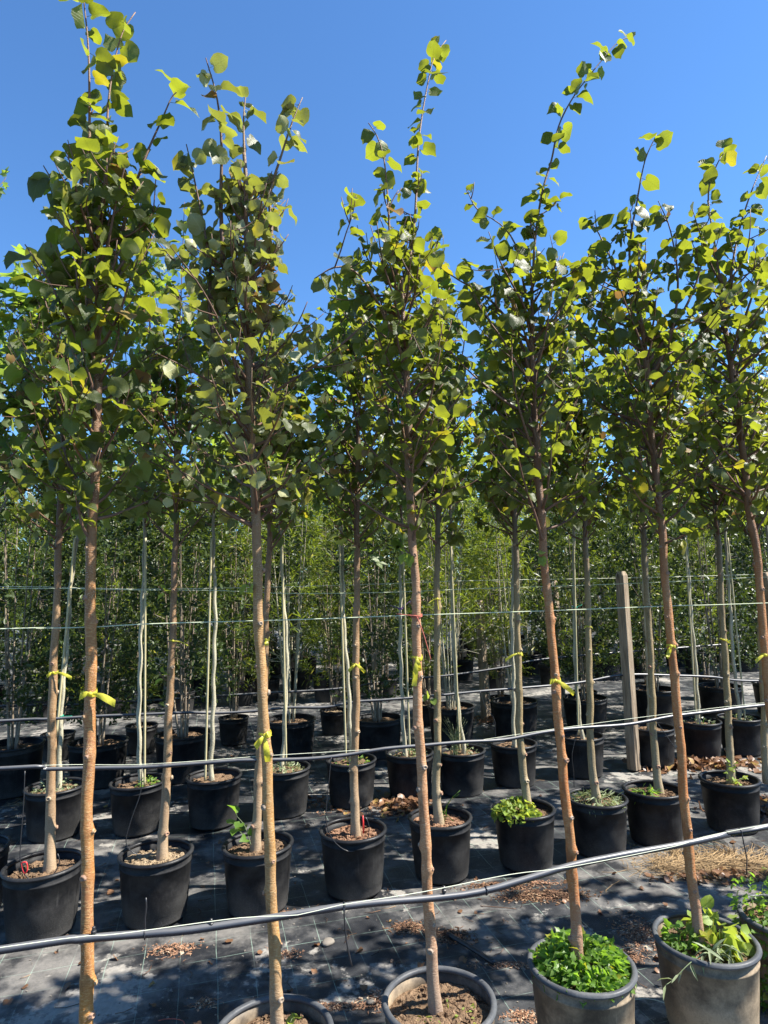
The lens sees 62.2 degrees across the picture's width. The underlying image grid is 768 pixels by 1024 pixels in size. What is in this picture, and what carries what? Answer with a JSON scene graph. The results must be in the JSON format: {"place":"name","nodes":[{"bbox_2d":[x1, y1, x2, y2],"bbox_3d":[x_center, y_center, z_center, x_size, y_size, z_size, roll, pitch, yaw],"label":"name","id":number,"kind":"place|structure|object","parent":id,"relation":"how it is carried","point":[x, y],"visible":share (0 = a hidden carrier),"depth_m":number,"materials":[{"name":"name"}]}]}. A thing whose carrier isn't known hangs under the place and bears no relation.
{"place":"outdoors","nodes":[
{"label":"outdoors","id":0,"kind":"place"},
{"bbox_2d":[0,644,729,706],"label":"irrigation hose","id":1,"kind":"object","parent":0,"point":[255,693],"visible":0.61,"depth_m":6.03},
{"bbox_2d":[0,589,767,1023],"bbox_3d":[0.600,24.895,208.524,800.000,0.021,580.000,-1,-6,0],"label":"ground cloth","id":2,"kind":"object","parent":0,"point":[118,987],"visible":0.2,"depth_m":3.20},
{"bbox_2d":[0,493,29,708],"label":"potted shrub","id":3,"kind":"object","parent":2,"relation":"on","point":[2,686],"visible":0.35,"depth_m":9.07,"materials":[{"name":"green plant"}]},
{"bbox_2d":[0,244,65,905],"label":"potted tree","id":4,"kind":"object","parent":2,"relation":"on","point":[17,300],"visible":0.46,"depth_m":3.50,"materials":[{"name":"green plant"}]},
{"bbox_2d":[1,532,81,722],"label":"potted shrub","id":5,"kind":"object","parent":2,"relation":"on","point":[18,613],"visible":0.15,"depth_m":7.96,"materials":[{"name":"green plant"}]},
{"bbox_2d":[0,428,85,799],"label":"potted shrub","id":6,"kind":"object","parent":2,"relation":"on","point":[16,750],"visible":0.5,"depth_m":5.19,"materials":[{"name":"green plant"}]},
{"bbox_2d":[3,494,114,761],"bbox_3d":[-3.232,1.083,6.273,1.008,2.596,1.058,4,-8,-40],"label":"potted shrub","id":7,"kind":"object","parent":2,"relation":"on","point":[68,735],"visible":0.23,"depth_m":6.20,"materials":[{"name":"green plant"}]},
{"bbox_2d":[0,247,134,943],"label":"potted tree","id":8,"kind":"object","parent":2,"relation":"on","point":[41,901],"visible":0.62,"depth_m":3.12,"materials":[{"name":"green plant"}]},
{"bbox_2d":[0,577,754,593],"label":"twine","id":9,"kind":"object","parent":8,"relation":"attached to","point":[340,593],"visible":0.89,"depth_m":3.57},
{"bbox_2d":[26,497,126,707],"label":"potted shrub","id":10,"kind":"object","parent":2,"relation":"on","point":[101,597],"visible":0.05,"depth_m":8.99,"materials":[{"name":"green plant"}]},
{"bbox_2d":[23,272,140,842],"bbox_3d":[-2.141,0.079,4.538,0.965,4.153,0.806,-7,-9,43],"label":"potted tree","id":11,"kind":"object","parent":2,"relation":"on","point":[68,808],"visible":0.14,"depth_m":4.18,"materials":[{"name":"green plant"}]},
{"bbox_2d":[56,538,75,735],"bbox_3d":[-2.185,1.020,4.339,0.113,1.688,0.018,0,-7,-15],"label":"bamboo cane","id":12,"kind":"object","parent":11,"relation":"in","point":[65,636],"visible":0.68,"depth_m":4.36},
{"bbox_2d":[22,495,161,788],"bbox_3d":[-2.429,1.021,5.455,1.185,2.499,1.123,-5,-7,31],"label":"potted shrub","id":13,"kind":"object","parent":2,"relation":"on","point":[111,749],"visible":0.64,"depth_m":5.34,"materials":[{"name":"green plant"}]},
{"bbox_2d":[3,0,198,1023],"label":"potted tree","id":14,"kind":"object","parent":2,"relation":"on","point":[107,178],"visible":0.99,"depth_m":1.92,"materials":[{"name":"green plant"}]},
{"bbox_2d":[63,492,166,717],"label":"potted shrub","id":15,"kind":"object","parent":2,"relation":"on","point":[110,708],"visible":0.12,"depth_m":8.24,"materials":[{"name":"green plant"}]},
{"bbox_2d":[99,214,186,836],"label":"potted tree","id":16,"kind":"object","parent":2,"relation":"on","point":[124,793],"visible":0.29,"depth_m":4.37,"materials":[{"name":"green plant"}]},
{"bbox_2d":[143,538,146,785],"bbox_3d":[-1.649,1.017,4.396,0.041,1.682,0.018,-3,-7,16],"label":"bamboo cane","id":17,"kind":"object","parent":16,"relation":"in","point":[145,606],"visible":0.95,"depth_m":4.39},
{"bbox_2d":[96,464,196,754],"bbox_3d":[-2.455,0.856,6.461,1.018,3.050,1.028,-2,-6,2],"label":"potted shrub","id":18,"kind":"object","parent":2,"relation":"on","point":[151,730],"visible":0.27,"depth_m":6.36,"materials":[{"name":"green plant"}]},
{"bbox_2d":[84,202,231,929],"bbox_3d":[-1.152,0.117,3.352,0.845,3.766,0.765,-7,-8,40],"label":"potted tree","id":19,"kind":"object","parent":2,"relation":"on","point":[158,877],"visible":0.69,"depth_m":3.29,"materials":[{"name":"green plant"}]},
{"bbox_2d":[133,940,207,963],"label":"bark chips","id":20,"kind":"object","parent":2,"relation":"on","point":[172,951],"visible":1,"depth_m":2.84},
{"bbox_2d":[110,466,251,783],"bbox_3d":[-1.753,0.907,5.578,1.137,2.720,1.167,5,-9,-43],"label":"potted shrub","id":21,"kind":"object","parent":2,"relation":"on","point":[188,742],"visible":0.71,"depth_m":5.45,"materials":[{"name":"green plant"}]},
{"bbox_2d":[154,538,213,711],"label":"potted shrub","id":22,"kind":"object","parent":2,"relation":"on","point":[191,691],"visible":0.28,"depth_m":8.35,"materials":[{"name":"green plant"}]},
{"bbox_2d":[148,267,248,829],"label":"potted tree","id":23,"kind":"object","parent":2,"relation":"on","point":[213,796],"visible":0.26,"depth_m":4.41,"materials":[{"name":"green plant"}]},
{"bbox_2d":[204,538,212,780],"bbox_3d":[-1.232,1.020,4.468,0.046,1.674,0.017,1,-7,-22],"label":"bamboo cane","id":24,"kind":"object","parent":23,"relation":"on","point":[208,655],"visible":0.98,"depth_m":4.46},
{"bbox_2d":[170,497,235,699],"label":"potted shrub","id":25,"kind":"object","parent":2,"relation":"on","point":[197,681],"visible":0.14,"depth_m":9.30,"materials":[{"name":"green plant"}]},
{"bbox_2d":[189,476,281,745],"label":"potted shrub","id":26,"kind":"object","parent":2,"relation":"on","point":[233,728],"visible":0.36,"depth_m":6.60,"materials":[{"name":"green plant"}]},
{"bbox_2d":[207,531,278,705],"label":"potted shrub","id":27,"kind":"object","parent":2,"relation":"on","point":[244,700],"visible":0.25,"depth_m":8.77,"materials":[{"name":"green plant"}]},
{"bbox_2d":[191,432,302,692],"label":"potted tree","id":28,"kind":"object","parent":2,"relation":"on","point":[247,676],"visible":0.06,"depth_m":9.72,"materials":[{"name":"green plant"}]},
{"bbox_2d":[133,52,371,1023],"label":"potted tree","id":29,"kind":"object","parent":2,"relation":"on","point":[238,277],"visible":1,"depth_m":2.04,"materials":[{"name":"green plant"}]},
{"bbox_2d":[233,535,297,700],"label":"potted shrub","id":30,"kind":"object","parent":2,"relation":"on","point":[273,683],"visible":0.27,"depth_m":9.10,"materials":[{"name":"green plant"}]},
{"bbox_2d":[213,292,337,918],"bbox_3d":[-0.574,0.331,3.471,0.671,3.339,0.880,-1,-6,0],"label":"potted tree","id":31,"kind":"object","parent":2,"relation":"on","point":[244,864],"visible":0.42,"depth_m":3.34,"materials":[{"name":"green plant"}]},
{"bbox_2d":[0,704,764,770],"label":"irrigation hose","id":32,"kind":"object","parent":31,"relation":"attached to","point":[80,768],"visible":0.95,"depth_m":3.42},
{"bbox_2d":[230,305,340,818],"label":"potted tree","id":33,"kind":"object","parent":2,"relation":"on","point":[290,791],"visible":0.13,"depth_m":4.49,"materials":[{"name":"green plant"}]},
{"bbox_2d":[281,545,286,765],"bbox_3d":[-0.729,1.004,4.641,0.040,1.622,0.017,-5,-7,29],"label":"bamboo cane","id":34,"kind":"object","parent":33,"relation":"attached to","point":[284,674],"visible":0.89,"depth_m":4.63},
{"bbox_2d":[237,489,337,761],"bbox_3d":[-0.903,0.881,6.032,0.992,2.832,1.001,2,-7,-28],"label":"potted shrub","id":35,"kind":"object","parent":2,"relation":"on","point":[300,732],"visible":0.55,"depth_m":5.93,"materials":[{"name":"green plant"}]},
{"bbox_2d":[263,460,339,689],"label":"potted tree","id":36,"kind":"object","parent":2,"relation":"on","point":[301,678],"visible":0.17,"depth_m":9.83,"materials":[{"name":"green plant"}]},
{"bbox_2d":[276,526,333,678],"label":"potted shrub","id":37,"kind":"object","parent":2,"relation":"on","point":[314,661],"visible":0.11,"depth_m":11.08,"materials":[{"name":"green plant"}]},
{"bbox_2d":[288,504,367,701],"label":"potted shrub","id":38,"kind":"object","parent":2,"relation":"on","point":[322,696],"visible":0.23,"depth_m":8.85,"materials":[{"name":"green plant"}]},
{"bbox_2d":[283,488,375,734],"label":"potted shrub","id":39,"kind":"object","parent":2,"relation":"on","point":[332,721],"visible":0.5,"depth_m":6.94,"materials":[{"name":"green plant"}]},
{"bbox_2d":[286,278,407,808],"bbox_3d":[-0.358,0.101,4.968,0.987,4.119,0.738,4,-9,-42],"label":"potted tree","id":40,"kind":"object","parent":2,"relation":"on","point":[339,787],"visible":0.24,"depth_m":4.82,"materials":[{"name":"green plant"}]},
{"bbox_2d":[339,545,346,759],"bbox_3d":[-0.311,1.019,4.798,0.038,1.636,0.019,-1,-6,0],"label":"bamboo cane","id":41,"kind":"object","parent":40,"relation":"in","point":[344,705],"visible":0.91,"depth_m":4.79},
{"bbox_2d":[291,249,404,900],"bbox_3d":[-0.181,0.229,3.638,0.707,3.562,0.693,-4,-7,19],"label":"potted tree","id":42,"kind":"object","parent":2,"relation":"on","point":[357,875],"visible":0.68,"depth_m":3.52,"materials":[{"name":"green plant"}]},
{"bbox_2d":[324,457,394,688],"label":"potted shrub","id":43,"kind":"object","parent":2,"relation":"on","point":[369,665],"visible":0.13,"depth_m":9.98,"materials":[{"name":"green plant"}]},
{"bbox_2d":[314,492,431,759],"bbox_3d":[-0.091,1.046,6.152,1.185,2.491,1.123,0,-7,-12],"label":"potted shrub","id":44,"kind":"object","parent":2,"relation":"on","point":[378,728],"visible":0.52,"depth_m":6.04,"materials":[{"name":"green plant"}]},
{"bbox_2d":[359,555,410,697],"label":"potted shrub","id":45,"kind":"object","parent":2,"relation":"on","point":[390,690],"visible":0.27,"depth_m":9.09,"materials":[{"name":"green plant"}]},
{"bbox_2d":[3,755,767,1023],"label":"fallen leaves","id":46,"kind":"object","parent":2,"relation":"on","point":[259,952],"depth_m":2.80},
{"bbox_2d":[362,283,434,797],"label":"potted tree","id":47,"kind":"object","parent":2,"relation":"on","point":[402,772],"visible":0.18,"depth_m":4.90,"materials":[{"name":"green plant"}]},
{"bbox_2d":[402,543,410,755],"bbox_3d":[0.172,1.035,4.964,0.030,1.666,0.018,-6,-8,34],"label":"bamboo cane","id":48,"kind":"object","parent":47,"relation":"in","point":[407,685],"visible":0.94,"depth_m":4.95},
{"bbox_2d":[360,787,443,821],"bbox_3d":[0.120,2.121,4.609,0.637,0.121,0.634,-4,-7,22],"label":"dead leaf heap","id":49,"kind":"object","parent":2,"relation":"on","point":[409,804],"visible":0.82,"depth_m":4.57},
{"bbox_2d":[308,35,496,1023],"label":"potted tree","id":50,"kind":"object","parent":2,"relation":"on","point":[409,996],"visible":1,"depth_m":2.14,"materials":[{"name":"green plant"}]},
{"bbox_2d":[0,823,767,954],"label":"irrigation hose","id":51,"kind":"object","parent":50,"relation":"attached to","point":[200,928],"visible":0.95,"depth_m":1.92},
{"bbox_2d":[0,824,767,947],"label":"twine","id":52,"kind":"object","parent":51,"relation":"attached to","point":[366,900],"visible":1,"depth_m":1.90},
{"bbox_2d":[380,486,465,693],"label":"potted shrub","id":53,"kind":"object","parent":2,"relation":"on","point":[431,679],"visible":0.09,"depth_m":9.39,"materials":[{"name":"green plant"}]},
{"bbox_2d":[386,516,463,725],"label":"potted shrub","id":54,"kind":"object","parent":2,"relation":"on","point":[425,711],"visible":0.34,"depth_m":7.29,"materials":[{"name":"green plant"}]},
{"bbox_2d":[388,234,487,884],"bbox_3d":[0.291,0.117,3.734,0.658,3.782,1.056,-5,-7,26],"label":"potted tree","id":55,"kind":"object","parent":2,"relation":"on","point":[450,843],"visible":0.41,"depth_m":3.65,"materials":[{"name":"green plant"}]},
{"bbox_2d":[391,282,490,797],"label":"potted tree","id":56,"kind":"object","parent":2,"relation":"on","point":[462,774],"visible":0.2,"depth_m":4.84,"materials":[{"name":"green plant"}]},
{"bbox_2d":[450,546,460,750],"bbox_3d":[0.556,1.023,4.991,0.030,1.643,0.018,0,-6,-9],"label":"bamboo cane","id":57,"kind":"object","parent":56,"relation":"in","point":[457,696],"visible":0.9,"depth_m":4.98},
{"bbox_2d":[402,476,490,743],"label":"potted shrub","id":58,"kind":"object","parent":2,"relation":"on","point":[449,710],"visible":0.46,"depth_m":6.37,"materials":[{"name":"green plant"}]},
{"bbox_2d":[405,926,492,948],"bbox_3d":[0.290,1.924,2.893,0.392,0.020,0.186,-1,-6,0],"label":"mulch patch","id":59,"kind":"object","parent":2,"relation":"on","point":[443,933],"visible":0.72,"depth_m":2.90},
{"bbox_2d":[427,465,488,680],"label":"potted shrub","id":60,"kind":"object","parent":2,"relation":"on","point":[465,663],"visible":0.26,"depth_m":10.47,"materials":[{"name":"green plant"}]},
{"bbox_2d":[429,451,505,656],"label":"potted tree","id":61,"kind":"object","parent":2,"relation":"on","point":[465,645],"visible":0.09,"depth_m":13.71,"materials":[{"name":"green plant"}]},
{"bbox_2d":[475,600,490,718],"bbox_3d":[1.166,1.733,7.532,0.093,1.372,0.093,2,-7,-36],"label":"wooden post","id":62,"kind":"object","parent":2,"relation":"on","point":[484,675],"visible":0.8,"depth_m":7.49,"materials":[{"name":"brown wood"}]},
{"bbox_2d":[460,524,522,688],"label":"potted shrub","id":63,"kind":"object","parent":2,"relation":"on","point":[492,684],"visible":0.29,"depth_m":9.55,"materials":[{"name":"green plant"}]},
{"bbox_2d":[457,505,539,715],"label":"potted shrub","id":64,"kind":"object","parent":2,"relation":"on","point":[491,629],"visible":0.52,"depth_m":7.69,"materials":[{"name":"green plant"}]},
{"bbox_2d":[461,311,551,787],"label":"potted tree","id":65,"kind":"object","parent":2,"relation":"on","point":[505,763],"visible":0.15,"depth_m":5.09,"materials":[{"name":"green plant"}]},
{"bbox_2d":[458,486,557,738],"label":"potted shrub","id":66,"kind":"object","parent":2,"relation":"on","point":[502,710],"visible":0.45,"depth_m":6.59,"materials":[{"name":"green plant"}]},
{"bbox_2d":[459,301,568,872],"bbox_3d":[0.804,0.342,3.822,0.738,3.330,0.720,-1,-6,0],"label":"potted tree","id":67,"kind":"object","parent":2,"relation":"on","point":[528,846],"visible":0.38,"depth_m":3.73,"materials":[{"name":"green plant"}]},
{"bbox_2d":[490,795,542,826],"bbox_3d":[0.750,1.687,3.626,0.286,0.129,0.295,-1,-6,0],"label":"clover mound","id":68,"kind":"object","parent":67,"relation":"on","point":[506,806],"visible":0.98,"depth_m":3.58,"materials":[{"name":"green plant"}]},
{"bbox_2d":[412,30,637,1023],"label":"potted tree","id":69,"kind":"object","parent":2,"relation":"on","point":[549,339],"visible":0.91,"depth_m":2.33,"materials":[{"name":"green plant"}]},
{"bbox_2d":[0,603,762,628],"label":"twine","id":70,"kind":"object","parent":69,"relation":"attached to","point":[357,617],"visible":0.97,"depth_m":2.10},
{"bbox_2d":[528,927,636,1007],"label":"weed clump","id":71,"kind":"object","parent":69,"relation":"on","point":[604,951],"visible":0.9,"depth_m":2.12,"materials":[{"name":"green plant"}]},
{"bbox_2d":[480,436,570,675],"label":"potted tree","id":72,"kind":"object","parent":2,"relation":"on","point":[531,655],"visible":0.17,"depth_m":10.79,"materials":[{"name":"green plant"}]},
{"bbox_2d":[477,885,601,905],"bbox_3d":[0.806,1.959,3.267,0.660,0.025,0.222,-1,-6,0],"label":"dead leaf heap","id":73,"kind":"object","parent":2,"relation":"on","point":[547,895],"visible":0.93,"depth_m":3.25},
{"bbox_2d":[519,524,583,684],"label":"potted shrub","id":74,"kind":"object","parent":2,"relation":"on","point":[545,675],"visible":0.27,"depth_m":9.79,"materials":[{"name":"green plant"}]},
{"bbox_2d":[541,286,604,778],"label":"potted tree","id":75,"kind":"object","parent":2,"relation":"on","point":[578,757],"visible":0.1,"depth_m":5.18,"materials":[{"name":"green plant"}]},
{"bbox_2d":[535,507,617,693],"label":"potted shrub","id":76,"kind":"object","parent":2,"relation":"on","point":[569,596],"visible":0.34,"depth_m":7.86,"materials":[{"name":"green plant"}]},
{"bbox_2d":[525,505,637,732],"bbox_3d":[2.138,1.073,6.915,1.123,2.499,1.185,-6,-8,34],"label":"potted shrub","id":77,"kind":"object","parent":2,"relation":"on","point":[600,706],"visible":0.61,"depth_m":6.79,"materials":[{"name":"green plant"}]},
{"bbox_2d":[541,288,637,857],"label":"potted tree","id":78,"kind":"object","parent":2,"relation":"on","point":[600,833],"visible":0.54,"depth_m":3.93,"materials":[{"name":"green plant"}]},
{"bbox_2d":[565,477,641,679],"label":"potted shrub","id":79,"kind":"object","parent":2,"relation":"on","point":[607,668],"visible":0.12,"depth_m":10.21,"materials":[{"name":"green plant"}]},
{"bbox_2d":[615,571,640,770],"bbox_3d":[2.078,1.336,5.436,0.084,1.653,0.084,3,-8,-35],"label":"wooden post","id":80,"kind":"object","parent":2,"relation":"on","point":[629,696],"visible":1,"depth_m":5.40,"materials":[{"name":"grey wood"}]},
{"bbox_2d":[0,673,758,722],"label":"irrigation hose","id":81,"kind":"object","parent":80,"relation":"attached to","point":[288,707],"visible":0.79,"depth_m":4.73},
{"bbox_2d":[607,910,656,961],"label":"bark chips","id":82,"kind":"object","parent":2,"relation":"on","point":[644,934],"visible":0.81,"depth_m":2.90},
{"bbox_2d":[594,297,678,767],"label":"potted tree","id":83,"kind":"object","parent":2,"relation":"on","point":[666,751],"visible":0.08,"depth_m":5.42,"materials":[{"name":"green plant"}]},
{"bbox_2d":[607,546,670,677],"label":"potted shrub","id":84,"kind":"object","parent":2,"relation":"on","point":[639,670],"visible":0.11,"depth_m":10.23,"materials":[{"name":"green plant"}]},
{"bbox_2d":[603,484,676,685],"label":"potted shrub","id":85,"kind":"object","parent":2,"relation":"on","point":[635,614],"visible":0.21,"depth_m":8.22,"materials":[{"name":"green plant"}]},
{"bbox_2d":[591,262,704,846],"bbox_3d":[1.733,0.137,4.131,0.632,3.761,0.789,-1,-6,0],"label":"potted tree","id":86,"kind":"object","parent":2,"relation":"on","point":[654,820],"visible":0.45,"depth_m":3.98,"materials":[{"name":"green plant"}]},
{"bbox_2d":[596,482,704,725],"bbox_3d":[2.954,0.926,7.129,1.167,2.800,1.137,4,-8,-40],"label":"potted shrub","id":87,"kind":"object","parent":2,"relation":"on","point":[663,700],"visible":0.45,"depth_m":6.97,"materials":[{"name":"green plant"}]},
{"bbox_2d":[564,130,762,1023],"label":"potted tree","id":88,"kind":"object","parent":2,"relation":"on","point":[717,993],"visible":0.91,"depth_m":2.45,"materials":[{"name":"green plant"}]},
{"bbox_2d":[660,918,712,957],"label":"leafy weed","id":89,"kind":"object","parent":88,"relation":"on","point":[681,946],"visible":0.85,"depth_m":2.29,"materials":[{"name":"green plant"}]},
{"bbox_2d":[657,938,744,1000],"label":"narrow leaved weed","id":90,"kind":"object","parent":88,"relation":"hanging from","point":[711,954],"visible":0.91,"depth_m":2.18,"materials":[{"name":"green plant"}]},
{"bbox_2d":[679,895,754,963],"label":"lime weed","id":91,"kind":"object","parent":88,"relation":"on","point":[731,935],"visible":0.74,"depth_m":2.28,"materials":[{"name":"green plant"}]},
{"bbox_2d":[627,850,726,882],"bbox_3d":[1.652,1.963,3.581,0.607,0.042,0.467,-1,-6,0],"label":"straw heap","id":92,"kind":"object","parent":2,"relation":"on","point":[667,863],"visible":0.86,"depth_m":3.56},
{"bbox_2d":[597,839,767,893],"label":"straw heap","id":93,"kind":"object","parent":2,"relation":"on","point":[728,860],"visible":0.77,"depth_m":3.57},
{"bbox_2d":[644,327,721,758],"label":"potted tree","id":94,"kind":"object","parent":2,"relation":"on","point":[702,740],"visible":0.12,"depth_m":5.62,"materials":[{"name":"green plant"}]},
{"bbox_2d":[649,493,717,673],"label":"potted shrub","id":95,"kind":"object","parent":2,"relation":"on","point":[688,664],"visible":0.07,"depth_m":10.55,"materials":[{"name":"green plant"}]},
{"bbox_2d":[619,754,761,778],"bbox_3d":[2.757,2.149,5.388,1.615,0.161,0.638,-1,-6,0],"label":"dead leaf heap","id":96,"kind":"object","parent":2,"relation":"on","point":[701,763],"visible":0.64,"depth_m":5.36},
{"bbox_2d":[631,138,767,1004],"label":"potted tree","id":97,"kind":"object","parent":2,"relation":"on","point":[752,483],"visible":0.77,"depth_m":2.64,"materials":[{"name":"green plant"}]},
{"bbox_2d":[667,495,738,682],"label":"potted shrub","id":98,"kind":"object","parent":2,"relation":"on","point":[710,544],"visible":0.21,"depth_m":8.45,"materials":[{"name":"green plant"}]},
{"bbox_2d":[644,863,767,885],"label":"dead leaf heap","id":99,"kind":"object","parent":2,"relation":"on","point":[724,870],"visible":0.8,"depth_m":3.41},
{"bbox_2d":[659,493,757,718],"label":"potted shrub","id":100,"kind":"object","parent":2,"relation":"on","point":[711,694],"visible":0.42,"depth_m":7.20,"materials":[{"name":"green plant"}]},
{"bbox_2d":[662,335,767,834],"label":"potted tree","id":101,"kind":"object","parent":2,"relation":"on","point":[728,805],"visible":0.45,"depth_m":4.17,"materials":[{"name":"green plant"}]},
{"bbox_2d":[673,329,760,755],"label":"potted tree","id":102,"kind":"object","parent":2,"relation":"on","point":[746,738],"visible":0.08,"depth_m":5.78,"materials":[{"name":"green plant"}]},
{"bbox_2d":[670,299,767,783],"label":"potted tree","id":103,"kind":"object","parent":2,"relation":"on","point":[763,724],"visible":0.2,"depth_m":4.31,"materials":[{"name":"green plant"}]},
{"bbox_2d":[701,523,767,671],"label":"potted shrub","id":104,"kind":"object","parent":2,"relation":"on","point":[744,667],"visible":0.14,"depth_m":10.63,"materials":[{"name":"green plant"}]},
{"bbox_2d":[709,507,767,712],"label":"potted shrub","id":105,"kind":"object","parent":2,"relation":"on","point":[755,685],"visible":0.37,"depth_m":7.52,"materials":[{"name":"green plant"}]},
{"bbox_2d":[726,867,767,1012],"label":"bushy weed","id":106,"kind":"object","parent":2,"relation":"on","point":[762,906],"visible":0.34,"depth_m":2.46,"materials":[{"name":"green plant"}]},
{"bbox_2d":[0,0,767,584],"label":"sky","id":107,"kind":"structure","parent":0,"point":[696,71],"materials":[{"name":"blue"}]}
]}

